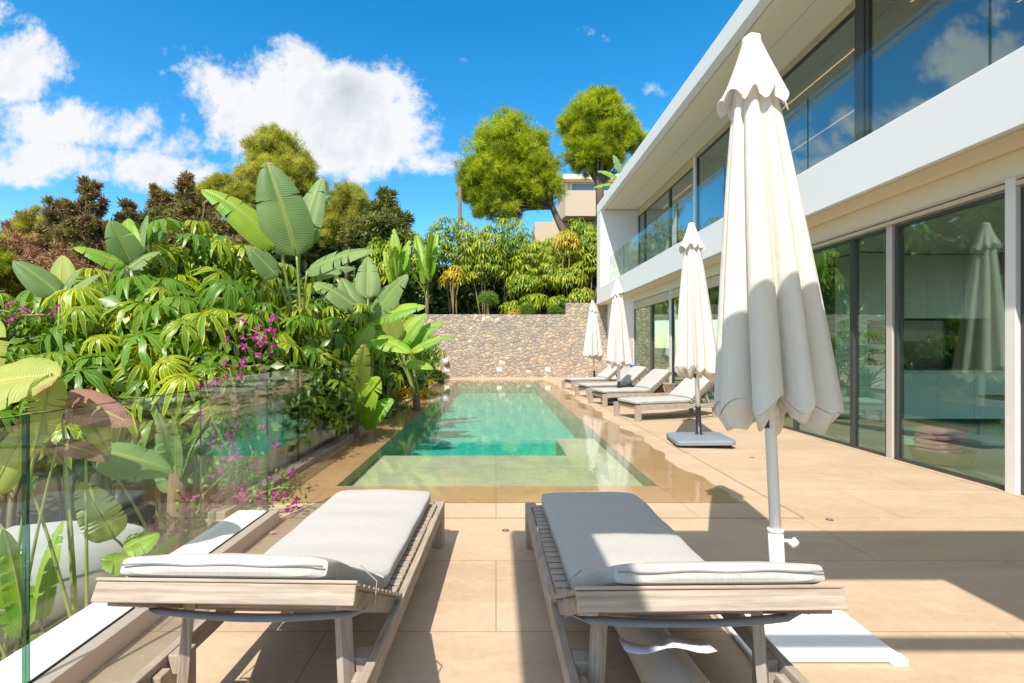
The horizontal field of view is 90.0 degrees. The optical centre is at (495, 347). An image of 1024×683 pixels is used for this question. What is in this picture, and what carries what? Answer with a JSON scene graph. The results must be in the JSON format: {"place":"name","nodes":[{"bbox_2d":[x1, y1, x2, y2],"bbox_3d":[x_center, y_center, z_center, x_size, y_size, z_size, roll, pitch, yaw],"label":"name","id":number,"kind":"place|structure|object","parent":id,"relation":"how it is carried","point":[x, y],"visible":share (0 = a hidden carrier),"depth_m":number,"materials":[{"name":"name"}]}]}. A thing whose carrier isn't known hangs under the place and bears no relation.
{"place":"outdoors","nodes":[
{"label":"outdoors","id":0,"kind":"place"},
{"bbox_2d":[4,409,354,554],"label":"garden soil","id":1,"kind":"structure","parent":0,"point":[133,486],"depth_m":6.08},
{"bbox_2d":[0,345,75,528],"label":"umbrella tree","id":2,"kind":"object","parent":1,"relation":"on","point":[5,428],"visible":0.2,"depth_m":4.57,"materials":[{"name":"green plant"}]},
{"bbox_2d":[0,289,59,335],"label":"bougainvillea","id":3,"kind":"object","parent":2,"relation":"attached to","point":[25,310],"visible":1,"depth_m":4.40,"materials":[{"name":"purple plant"}]},
{"bbox_2d":[0,290,99,360],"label":"umbrella tree","id":4,"kind":"object","parent":1,"relation":"on","point":[19,345],"visible":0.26,"depth_m":6.38,"materials":[{"name":"green plant"}]},
{"bbox_2d":[12,255,100,476],"bbox_3d":[-5.043,0.196,5.985,0.845,2.616,0.442,0,0,0],"label":"bird of paradise plant","id":5,"kind":"object","parent":1,"relation":"on","point":[62,275],"visible":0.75,"depth_m":5.94,"materials":[{"name":"green plant"}]},
{"bbox_2d":[5,268,121,338],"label":"umbrella tree","id":6,"kind":"object","parent":1,"relation":"on","point":[102,287],"visible":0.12,"depth_m":7.95,"materials":[{"name":"green plant"}]},
{"bbox_2d":[2,403,146,518],"bbox_3d":[-4.418,1.075,5.202,1.977,1.856,1.373,0,0,0],"label":"leafy shrub","id":7,"kind":"object","parent":1,"relation":"on","point":[61,497],"depth_m":4.79,"materials":[{"name":"green plant"}]},
{"bbox_2d":[0,521,157,645],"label":"white planter","id":8,"kind":"object","parent":1,"relation":"on","point":[97,552],"visible":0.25,"depth_m":3.40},
{"bbox_2d":[9,344,189,520],"bbox_3d":[-3.617,0.987,4.796,1.359,2.042,1.327,0,0,0],"label":"umbrella tree","id":9,"kind":"object","parent":1,"relation":"on","point":[83,374],"visible":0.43,"depth_m":4.54,"materials":[{"name":"green plant"}]},
{"bbox_2d":[74,215,159,332],"bbox_3d":[-4.437,-0.179,6.140,0.645,2.963,0.921,0,0,0],"label":"bird of paradise plant","id":10,"kind":"object","parent":1,"relation":"on","point":[125,246],"visible":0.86,"depth_m":6.08,"materials":[{"name":"green plant"}]},
{"bbox_2d":[37,275,211,507],"bbox_3d":[-3.975,0.596,5.738,1.701,2.828,1.651,0,0,-22],"label":"umbrella tree","id":11,"kind":"object","parent":1,"relation":"on","point":[116,313],"visible":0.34,"depth_m":5.36,"materials":[{"name":"green plant"}]},
{"bbox_2d":[67,363,254,524],"bbox_3d":[-3.264,1.061,4.970,1.783,1.882,1.231,0,0,0],"label":"leafy shrub","id":12,"kind":"object","parent":1,"relation":"on","point":[184,438],"visible":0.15,"depth_m":4.62,"materials":[{"name":"green plant"}]},
{"bbox_2d":[153,411,216,553],"bbox_3d":[-2.719,1.317,4.329,0.556,1.572,0.350,0,0,5],"label":"bird of paradise plant","id":13,"kind":"object","parent":1,"relation":"on","point":[170,451],"visible":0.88,"depth_m":4.25,"materials":[{"name":"green plant"}]},
{"bbox_2d":[93,217,278,470],"bbox_3d":[-4.363,0.136,7.283,2.284,3.738,1.838,0,0,0],"label":"umbrella tree","id":14,"kind":"object","parent":1,"relation":"on","point":[189,268],"visible":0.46,"depth_m":6.93,"materials":[{"name":"green plant"}]},
{"bbox_2d":[128,337,256,529],"bbox_3d":[-2.912,0.960,4.905,1.082,2.111,1.134,0,0,0],"label":"umbrella tree","id":15,"kind":"object","parent":1,"relation":"on","point":[181,378],"visible":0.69,"depth_m":4.64,"materials":[{"name":"green plant"}]},
{"bbox_2d":[111,279,287,512],"bbox_3d":[-3.213,0.619,5.442,1.605,2.776,1.860,0,0,0],"label":"umbrella tree","id":16,"kind":"object","parent":1,"relation":"on","point":[215,321],"visible":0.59,"depth_m":5.25,"materials":[{"name":"green plant"}]},
{"bbox_2d":[223,313,280,362],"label":"bougainvillea","id":17,"kind":"object","parent":16,"relation":"attached to","point":[259,338],"visible":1,"depth_m":4.92,"materials":[{"name":"purple plant"}]},
{"bbox_2d":[186,348,278,401],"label":"bougainvillea","id":18,"kind":"object","parent":1,"relation":"on","point":[249,371],"visible":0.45,"depth_m":4.89,"materials":[{"name":"purple plant"}]},
{"bbox_2d":[187,344,324,494],"bbox_3d":[-2.789,0.985,5.608,1.708,2.037,1.280,0,0,0],"label":"leafy shrub","id":19,"kind":"object","parent":1,"relation":"on","point":[280,408],"visible":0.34,"depth_m":5.49,"materials":[{"name":"green plant"}]},
{"bbox_2d":[213,253,322,448],"bbox_3d":[-4.061,0.192,8.623,1.843,3.627,1.752,0,0,40],"label":"umbrella tree","id":20,"kind":"object","parent":1,"relation":"on","point":[273,285],"visible":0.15,"depth_m":8.51,"materials":[{"name":"green plant"}]},
{"bbox_2d":[228,297,344,475],"bbox_3d":[-2.845,0.696,6.511,1.404,2.623,1.515,0,0,32],"label":"umbrella tree","id":21,"kind":"object","parent":1,"relation":"on","point":[284,325],"visible":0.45,"depth_m":6.31,"materials":[{"name":"green plant"}]},
{"bbox_2d":[201,162,372,432],"bbox_3d":[-2.606,-0.583,6.712,2.047,3.472,0.954,0,0,-8],"label":"bird of paradise plant","id":22,"kind":"object","parent":1,"relation":"on","point":[285,225],"visible":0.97,"depth_m":6.43,"materials":[{"name":"green plant"}]},
{"bbox_2d":[247,339,364,458],"bbox_3d":[-2.465,0.948,6.597,1.551,2.111,1.124,0,0,0],"label":"leafy shrub","id":23,"kind":"object","parent":1,"relation":"on","point":[313,383],"visible":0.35,"depth_m":6.39,"materials":[{"name":"green plant"}]},
{"bbox_2d":[283,349,348,452],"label":"plant","id":24,"kind":"object","parent":1,"relation":"on","point":[315,437],"visible":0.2,"depth_m":6.47,"materials":[{"name":"green plant"}]},
{"bbox_2d":[304,316,355,447],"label":"umbrella tree","id":25,"kind":"object","parent":1,"relation":"on","point":[338,341],"visible":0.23,"depth_m":7.68,"materials":[{"name":"green plant"}]},
{"bbox_2d":[292,282,385,439],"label":"umbrella tree","id":26,"kind":"object","parent":1,"relation":"on","point":[329,310],"visible":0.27,"depth_m":8.38,"materials":[{"name":"green plant"}]},
{"bbox_2d":[306,356,404,436],"bbox_3d":[-2.930,0.837,9.546,2.463,2.340,1.814,0,0,0],"label":"leafy shrub","id":27,"kind":"object","parent":1,"relation":"on","point":[392,396],"visible":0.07,"depth_m":9.43,"materials":[{"name":"green plant"}]},
{"bbox_2d":[337,322,393,437],"bbox_3d":[-1.987,0.776,7.535,0.740,2.354,1.315,0,0,-30],"label":"bird of paradise plant","id":28,"kind":"object","parent":1,"relation":"on","point":[371,414],"visible":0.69,"depth_m":7.34,"materials":[{"name":"green plant"}]},
{"bbox_2d":[314,257,425,379],"bbox_3d":[-1.866,0.074,8.243,1.597,3.259,1.538,0,0,41],"label":"bird of paradise plant","id":29,"kind":"object","parent":1,"relation":"on","point":[345,294],"visible":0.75,"depth_m":8.25,"materials":[{"name":"green plant"}]},
{"bbox_2d":[0,0,742,347],"label":"sky","id":30,"kind":"structure","parent":0,"point":[128,96],"materials":[{"name":"blue"}]},
{"bbox_2d":[29,246,717,338],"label":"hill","id":31,"kind":"structure","parent":0,"point":[661,312],"depth_m":25.73,"materials":[{"name":"plant"}]},
{"bbox_2d":[0,232,24,292],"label":"pine tree","id":32,"kind":"object","parent":31,"relation":"on","point":[7,276],"visible":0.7,"depth_m":24.41,"materials":[{"name":"green plant"}]},
{"bbox_2d":[0,203,44,311],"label":"pine tree","id":33,"kind":"object","parent":31,"relation":"on","point":[17,222],"visible":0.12,"depth_m":26.61,"materials":[{"name":"green plant"}]},
{"bbox_2d":[0,228,49,288],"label":"cypress tree","id":34,"kind":"object","parent":31,"relation":"on","point":[14,240],"visible":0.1,"depth_m":24.54,"materials":[{"name":"plant"}]},
{"bbox_2d":[19,193,71,267],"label":"cypress tree","id":35,"kind":"object","parent":31,"relation":"on","point":[53,214],"visible":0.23,"depth_m":25.05,"materials":[{"name":"plant"}]},
{"bbox_2d":[48,175,111,266],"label":"cypress tree","id":36,"kind":"object","parent":31,"relation":"on","point":[82,224],"visible":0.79,"depth_m":23.57,"materials":[{"name":"plant"}]},
{"bbox_2d":[9,237,161,295],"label":"tree","id":37,"kind":"object","parent":31,"relation":"on","point":[79,262],"visible":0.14,"depth_m":22.85,"materials":[{"name":"plant"}]},
{"bbox_2d":[96,196,154,260],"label":"cypress tree","id":38,"kind":"object","parent":31,"relation":"on","point":[129,208],"visible":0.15,"depth_m":25.44,"materials":[{"name":"plant"}]},
{"bbox_2d":[137,183,175,225],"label":"cypress tree","id":39,"kind":"object","parent":31,"relation":"on","point":[158,197],"visible":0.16,"depth_m":26.47,"materials":[{"name":"plant"}]},
{"bbox_2d":[92,197,247,268],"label":"cypress tree","id":40,"kind":"object","parent":31,"relation":"on","point":[153,212],"visible":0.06,"depth_m":24.91,"materials":[{"name":"plant"}]},
{"bbox_2d":[159,169,204,243],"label":"cypress tree","id":41,"kind":"object","parent":31,"relation":"on","point":[185,200],"visible":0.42,"depth_m":24.18,"materials":[{"name":"plant"}]},
{"bbox_2d":[146,195,257,265],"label":"cypress tree","id":42,"kind":"object","parent":31,"relation":"on","point":[212,217],"visible":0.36,"depth_m":24.32,"materials":[{"name":"plant"}]},
{"bbox_2d":[194,170,267,262],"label":"pine tree","id":43,"kind":"object","parent":31,"relation":"on","point":[228,184],"visible":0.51,"depth_m":25.47,"materials":[{"name":"green plant"}]},
{"bbox_2d":[230,118,331,288],"bbox_3d":[-11.360,-6.664,27.014,4.516,10.467,4.547,0,0,40],"label":"pine tree","id":44,"kind":"object","parent":31,"relation":"on","point":[275,145],"visible":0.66,"depth_m":26.23,"materials":[{"name":"green plant"}]},
{"bbox_2d":[242,234,341,302],"bbox_3d":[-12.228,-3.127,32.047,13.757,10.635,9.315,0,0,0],"label":"leafy shrub","id":45,"kind":"object","parent":31,"relation":"on","point":[308,257],"visible":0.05,"depth_m":29.12,"materials":[{"name":"green plant"}]},
{"bbox_2d":[317,177,372,280],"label":"pine tree","id":46,"kind":"object","parent":31,"relation":"on","point":[346,202],"visible":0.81,"depth_m":26.24,"materials":[{"name":"green plant"}]},
{"bbox_2d":[295,240,442,313],"bbox_3d":[-7.406,-2.482,29.967,8.912,9.586,6.846,0,0,-17],"label":"leafy shrub","id":47,"kind":"object","parent":31,"relation":"on","point":[356,264],"visible":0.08,"depth_m":28.57,"materials":[{"name":"green plant"}]},
{"bbox_2d":[336,185,415,273],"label":"tree","id":48,"kind":"object","parent":31,"relation":"on","point":[384,215],"visible":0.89,"depth_m":24.35,"materials":[{"name":"plant"}]},
{"bbox_2d":[353,237,408,298],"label":"umbrella tree","id":49,"kind":"object","parent":31,"relation":"on","point":[376,259],"visible":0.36,"depth_m":22.58,"materials":[{"name":"green plant"}]},
{"bbox_2d":[383,229,410,305],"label":"bird of paradise plant","id":50,"kind":"object","parent":31,"relation":"on","point":[396,260],"visible":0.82,"depth_m":21.76,"materials":[{"name":"green plant"}]},
{"bbox_2d":[407,226,438,313],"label":"bird of paradise plant","id":51,"kind":"object","parent":31,"relation":"on","point":[425,264],"visible":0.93,"depth_m":22.41,"materials":[{"name":"green plant"}]},
{"bbox_2d":[408,264,466,313],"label":"leafy shrub","id":52,"kind":"object","parent":31,"relation":"on","point":[436,295],"visible":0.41,"depth_m":24.72,"materials":[{"name":"green plant"}]},
{"bbox_2d":[423,215,480,313],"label":"umbrella tree","id":53,"kind":"object","parent":31,"relation":"on","point":[445,249],"visible":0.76,"depth_m":23.66,"materials":[{"name":"green plant"}]},
{"bbox_2d":[444,252,520,312],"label":"leafy shrub","id":54,"kind":"object","parent":31,"relation":"on","point":[492,285],"visible":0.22,"depth_m":25.56,"materials":[{"name":"green plant"}]},
{"bbox_2d":[457,230,510,313],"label":"umbrella tree","id":55,"kind":"object","parent":31,"relation":"on","point":[484,250],"visible":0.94,"depth_m":22.90,"materials":[{"name":"green plant"}]},
{"bbox_2d":[476,217,532,313],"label":"umbrella tree","id":56,"kind":"object","parent":31,"relation":"on","point":[508,240],"visible":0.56,"depth_m":23.66,"materials":[{"name":"green plant"}]},
{"bbox_2d":[451,105,570,236],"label":"pine tree","id":57,"kind":"object","parent":31,"relation":"on","point":[509,169],"visible":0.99,"depth_m":34.87,"materials":[{"name":"green plant"}]},
{"bbox_2d":[498,273,550,313],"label":"umbrella tree","id":58,"kind":"object","parent":31,"relation":"on","point":[527,283],"visible":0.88,"depth_m":22.03,"materials":[{"name":"green plant"}]},
{"bbox_2d":[504,239,562,310],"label":"umbrella tree","id":59,"kind":"object","parent":31,"relation":"on","point":[538,265],"visible":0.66,"depth_m":22.64,"materials":[{"name":"green plant"}]},
{"bbox_2d":[551,230,582,297],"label":"umbrella tree","id":60,"kind":"object","parent":31,"relation":"on","point":[568,240],"visible":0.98,"depth_m":22.46,"materials":[{"name":"yellow plant"}]},
{"bbox_2d":[547,266,595,313],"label":"leafy shrub","id":61,"kind":"object","parent":31,"relation":"on","point":[577,294],"visible":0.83,"depth_m":22.05,"materials":[{"name":"green plant"}]},
{"bbox_2d":[531,174,618,248],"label":"hill house","id":62,"kind":"structure","parent":31,"relation":"on","point":[579,201],"depth_m":47.00,"materials":[{"name":"paint"}]},
{"bbox_2d":[554,217,596,302],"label":"umbrella tree","id":63,"kind":"object","parent":31,"relation":"on","point":[584,226],"visible":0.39,"depth_m":23.64,"materials":[{"name":"green plant"}]},
{"bbox_2d":[569,228,596,301],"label":"umbrella tree","id":64,"kind":"object","parent":31,"relation":"on","point":[590,245],"visible":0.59,"depth_m":22.62,"materials":[{"name":"green plant"}]},
{"bbox_2d":[551,82,648,224],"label":"pine tree","id":65,"kind":"object","parent":31,"relation":"on","point":[598,127],"visible":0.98,"depth_m":33.13,"materials":[{"name":"green plant"}]},
{"bbox_2d":[403,403,575,455],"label":"pool floor","id":66,"kind":"structure","parent":0,"point":[496,431],"depth_m":10.25,"materials":[{"name":"tile"}]},
{"bbox_2d":[398,380,594,411],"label":"water","id":67,"kind":"structure","parent":0,"point":[485,393],"depth_m":13.67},
{"bbox_2d":[81,379,1023,682],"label":"pool deck","id":68,"kind":"structure","parent":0,"point":[925,567],"depth_m":2.84,"materials":[{"name":"tile"}]},
{"bbox_2d":[0,380,279,682],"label":"glass railing","id":69,"kind":"object","parent":68,"relation":"on","point":[84,644],"visible":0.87,"depth_m":2.13,"materials":[{"name":"clear glass"}]},
{"bbox_2d":[142,356,279,547],"bbox_3d":[-2.238,0.802,4.056,0.897,1.466,1.006,0,0,0],"label":"bougainvillea","id":70,"kind":"object","parent":68,"relation":"on","point":[226,471],"visible":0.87,"depth_m":4.13,"materials":[{"name":"green plant"}]},
{"bbox_2d":[91,489,444,682],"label":"sun lounger","id":71,"kind":"object","parent":68,"relation":"on","point":[342,558],"visible":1,"depth_m":1.68,"materials":[{"name":"fabric"}]},
{"bbox_2d":[240,468,311,511],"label":"bougainvillea","id":72,"kind":"object","parent":68,"relation":"on","point":[287,493],"visible":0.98,"depth_m":3.92,"materials":[{"name":"pink plant"}]},
{"bbox_2d":[208,382,437,528],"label":"stone curb","id":73,"kind":"structure","parent":68,"relation":"on","point":[224,511],"depth_m":5.14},
{"bbox_2d":[200,365,348,516],"bbox_3d":[-2.150,0.755,5.595,0.012,1.030,3.738,0,0,0],"label":"glass railing","id":74,"kind":"object","parent":73,"relation":"on","point":[201,428],"visible":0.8,"depth_m":3.73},
{"bbox_2d":[381,302,452,410],"bbox_3d":[-1.655,0.425,10.377,1.581,2.757,0.873,0,0,0],"label":"bird of paradise plant","id":75,"kind":"object","parent":68,"relation":"on","point":[414,332],"visible":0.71,"depth_m":10.42,"materials":[{"name":"green plant"}]},
{"bbox_2d":[337,404,656,485],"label":"pool walls","id":76,"kind":"structure","parent":68,"relation":"on","point":[401,442],"depth_m":8.18,"materials":[{"name":"stone"}]},
{"bbox_2d":[350,439,643,485],"bbox_3d":[0.010,1.589,6.340,2.998,0.361,3.119,0,0,0],"label":"pool shelf","id":77,"kind":"object","parent":76,"relation":"in","point":[583,462],"visible":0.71,"depth_m":5.85,"materials":[{"name":"tile"}]},
{"bbox_2d":[253,381,746,502],"bbox_3d":[0.051,1.297,12.235,4.161,0.001,15.930,0,0,0],"label":"wet pool edge","id":78,"kind":"object","parent":68,"relation":"on","point":[326,475],"visible":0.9,"depth_m":4.94,"materials":[{"name":"stone"}]},
{"bbox_2d":[407,303,649,378],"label":"stone wall","id":79,"kind":"structure","parent":68,"relation":"on","point":[513,346],"depth_m":21.00,"materials":[{"name":"stone"}]},
{"bbox_2d":[583,300,602,376],"bbox_3d":[3.295,-0.143,17.304,0.740,2.885,0.748,-1,0,0],"label":"parasol","id":80,"kind":"object","parent":68,"relation":"on","point":[593,349],"visible":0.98,"depth_m":17.15,"materials":[{"name":"fabric"}]},
{"bbox_2d":[562,364,623,390],"bbox_3d":[3.121,0.904,15.805,2.030,0.792,0.784,0,0,-15],"label":"sun lounger","id":81,"kind":"object","parent":68,"relation":"on","point":[607,373],"visible":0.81,"depth_m":15.57,"materials":[{"name":"fabric"}]},
{"bbox_2d":[575,366,648,398],"bbox_3d":[3.176,0.904,13.463,2.030,0.792,0.784,0,0,-14],"label":"sun lounger","id":82,"kind":"object","parent":68,"relation":"on","point":[632,375],"visible":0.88,"depth_m":13.26,"materials":[{"name":"fabric"}]},
{"bbox_2d":[600,279,631,404],"bbox_3d":[2.820,-0.133,11.800,0.740,2.864,0.740,-1,0,0],"label":"parasol","id":83,"kind":"object","parent":68,"relation":"on","point":[618,349],"visible":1,"depth_m":11.64,"materials":[{"name":"fabric"}]},
{"bbox_2d":[588,369,671,406],"bbox_3d":[3.219,0.904,11.762,2.030,0.792,0.784,0,0,-14],"label":"sun lounger","id":84,"kind":"object","parent":68,"relation":"on","point":[650,383],"visible":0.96,"depth_m":11.53,"materials":[{"name":"fabric"}]},
{"bbox_2d":[610,615,709,682],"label":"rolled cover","id":85,"kind":"object","parent":68,"relation":"on","point":[672,665],"visible":0.47,"depth_m":1.85,"materials":[{"name":"fabric"}]},
{"bbox_2d":[614,376,716,421],"bbox_3d":[3.302,0.904,9.578,2.030,0.792,0.784,0,0,-17],"label":"sun lounger","id":86,"kind":"object","parent":68,"relation":"on","point":[681,395],"visible":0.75,"depth_m":9.35,"materials":[{"name":"fabric"}]},
{"bbox_2d":[525,491,848,682],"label":"sun lounger","id":87,"kind":"object","parent":68,"relation":"on","point":[608,554],"visible":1,"depth_m":1.64,"materials":[{"name":"fabric"}]},
{"bbox_2d":[666,222,735,447],"bbox_3d":[2.738,-0.188,6.900,0.741,2.996,0.740,0,0,7],"label":"parasol","id":88,"kind":"object","parent":68,"relation":"on","point":[695,353],"visible":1,"depth_m":6.78,"materials":[{"name":"fabric"}]},
{"bbox_2d":[597,0,1023,497],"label":"modern house","id":89,"kind":"structure","parent":68,"relation":"on","point":[904,122],"depth_m":8.00,"materials":[{"name":"paint"}]},
{"bbox_2d":[633,291,668,384],"bbox_3d":[4.606,-0.094,15.260,0.108,2.772,3.480,0,0,0],"label":"window","id":90,"kind":"structure","parent":89,"relation":"in","point":[651,301],"depth_m":15.06,"materials":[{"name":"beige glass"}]},
{"bbox_2d":[638,157,692,265],"bbox_3d":[5.646,-3.865,17.370,0.108,3.110,5.740,0,0,0],"label":"upper window","id":91,"kind":"structure","parent":89,"relation":"in","point":[681,173],"depth_m":17.02,"materials":[{"name":"metal"}]},
{"bbox_2d":[671,275,719,407],"bbox_3d":[4.606,-0.094,11.480,0.108,2.772,3.760,0,0,0],"label":"window","id":92,"kind":"structure","parent":89,"relation":"in","point":[714,281],"depth_m":13.31,"materials":[{"name":"metal"}]},
{"bbox_2d":[696,0,854,231],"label":"window frame","id":93,"kind":"structure","parent":89,"relation":"in","point":[849,12],"depth_m":9.32,"materials":[{"name":"metal"}]},
{"bbox_2d":[783,229,885,455],"bbox_3d":[4.638,-0.054,7.735,0.085,2.692,3.430,0,0,0],"label":"window","id":94,"kind":"structure","parent":89,"relation":"in","point":[854,243],"depth_m":6.59,"materials":[{"name":"metal"}]},
{"bbox_2d":[865,0,873,135],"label":"upper window","id":95,"kind":"structure","parent":89,"relation":"in","point":[869,4],"depth_m":7.73,"materials":[{"name":"metal"}]},
{"bbox_2d":[835,253,1004,420],"bbox_3d":[7.460,-0.175,8.977,2.600,2.850,0.645,0,0,0],"label":"kitchen unit","id":96,"kind":"object","parent":89,"relation":"in","point":[947,298],"visible":0.71,"depth_m":8.90,"materials":[{"name":"paint"}]},
{"bbox_2d":[907,445,978,465],"bbox_3d":[4.980,1.208,5.720,0.600,0.145,0.600,0,0,0],"label":"wicker basket","id":97,"kind":"object","parent":89,"relation":"on","point":[966,457],"visible":0.85,"depth_m":5.53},
{"bbox_2d":[914,438,962,453],"bbox_3d":[4.970,1.130,5.760,0.380,0.210,0.320,0,0,-20],"label":"towel stack","id":98,"kind":"object","parent":97,"relation":"in","point":[952,447],"visible":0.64,"depth_m":5.66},
{"bbox_2d":[895,192,1004,489],"bbox_3d":[4.640,-0.054,5.242,0.080,2.692,1.315,0,0,0],"label":"window","id":99,"kind":"structure","parent":89,"relation":"in","point":[899,229],"depth_m":5.87,"materials":[{"name":"metal"}]},
{"bbox_2d":[1021,187,1023,494],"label":"window","id":100,"kind":"structure","parent":89,"relation":"in","point":[1022,188],"depth_m":4.47,"materials":[{"name":"metal"}]},
{"bbox_2d":[715,610,908,666],"bbox_3d":[1.365,1.285,2.515,0.630,0.030,0.870,0,0,0],"label":"parasol base plate","id":101,"kind":"object","parent":68,"relation":"on","point":[838,636],"visible":0.48,"depth_m":2.22,"materials":[{"name":"metal"}]},
{"bbox_2d":[713,32,843,562],"bbox_3d":[1.365,-0.132,2.527,0.577,2.823,0.532,-3,0,9],"label":"parasol","id":102,"kind":"object","parent":101,"relation":"on","point":[775,363],"visible":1,"depth_m":2.39,"materials":[{"name":"fabric"}]},
{"bbox_2d":[655,348,685,378],"bbox_3d":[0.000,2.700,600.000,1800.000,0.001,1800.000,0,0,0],"label":"ground","id":103,"kind":"structure","parent":0,"point":[661,358],"depth_m":111.49,"materials":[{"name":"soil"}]},
{"bbox_2d":[0,321,109,660],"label":"bird of paradise plant","id":104,"kind":"object","parent":103,"relation":"on","point":[20,376],"visible":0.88,"depth_m":2.51,"materials":[{"name":"green plant"}]},
{"bbox_2d":[0,520,178,658],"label":"bird of paradise plant","id":105,"kind":"object","parent":103,"relation":"on","point":[43,592],"visible":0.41,"depth_m":2.57,"materials":[{"name":"green plant"}]},
{"bbox_2d":[11,389,132,617],"bbox_3d":[-2.216,1.258,2.723,0.567,2.057,0.240,0,0,-15],"label":"dry paddle leaf","id":106,"kind":"object","parent":105,"relation":"attached to","point":[95,422],"visible":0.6,"depth_m":2.74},
{"bbox_2d":[74,442,171,575],"bbox_3d":[-2.192,1.750,3.041,0.469,2.305,0.569,0,0,0],"label":"bird of paradise plant","id":107,"kind":"object","parent":103,"relation":"on","point":[124,459],"visible":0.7,"depth_m":2.92,"materials":[{"name":"green plant"}]},
{"bbox_2d":[914,426,968,440],"bbox_3d":[4.990,0.963,5.740,0.400,0.139,0.300,0,0,-9],"label":"towel stack","id":108,"kind":"object","parent":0,"point":[940,433],"visible":1,"depth_m":5.63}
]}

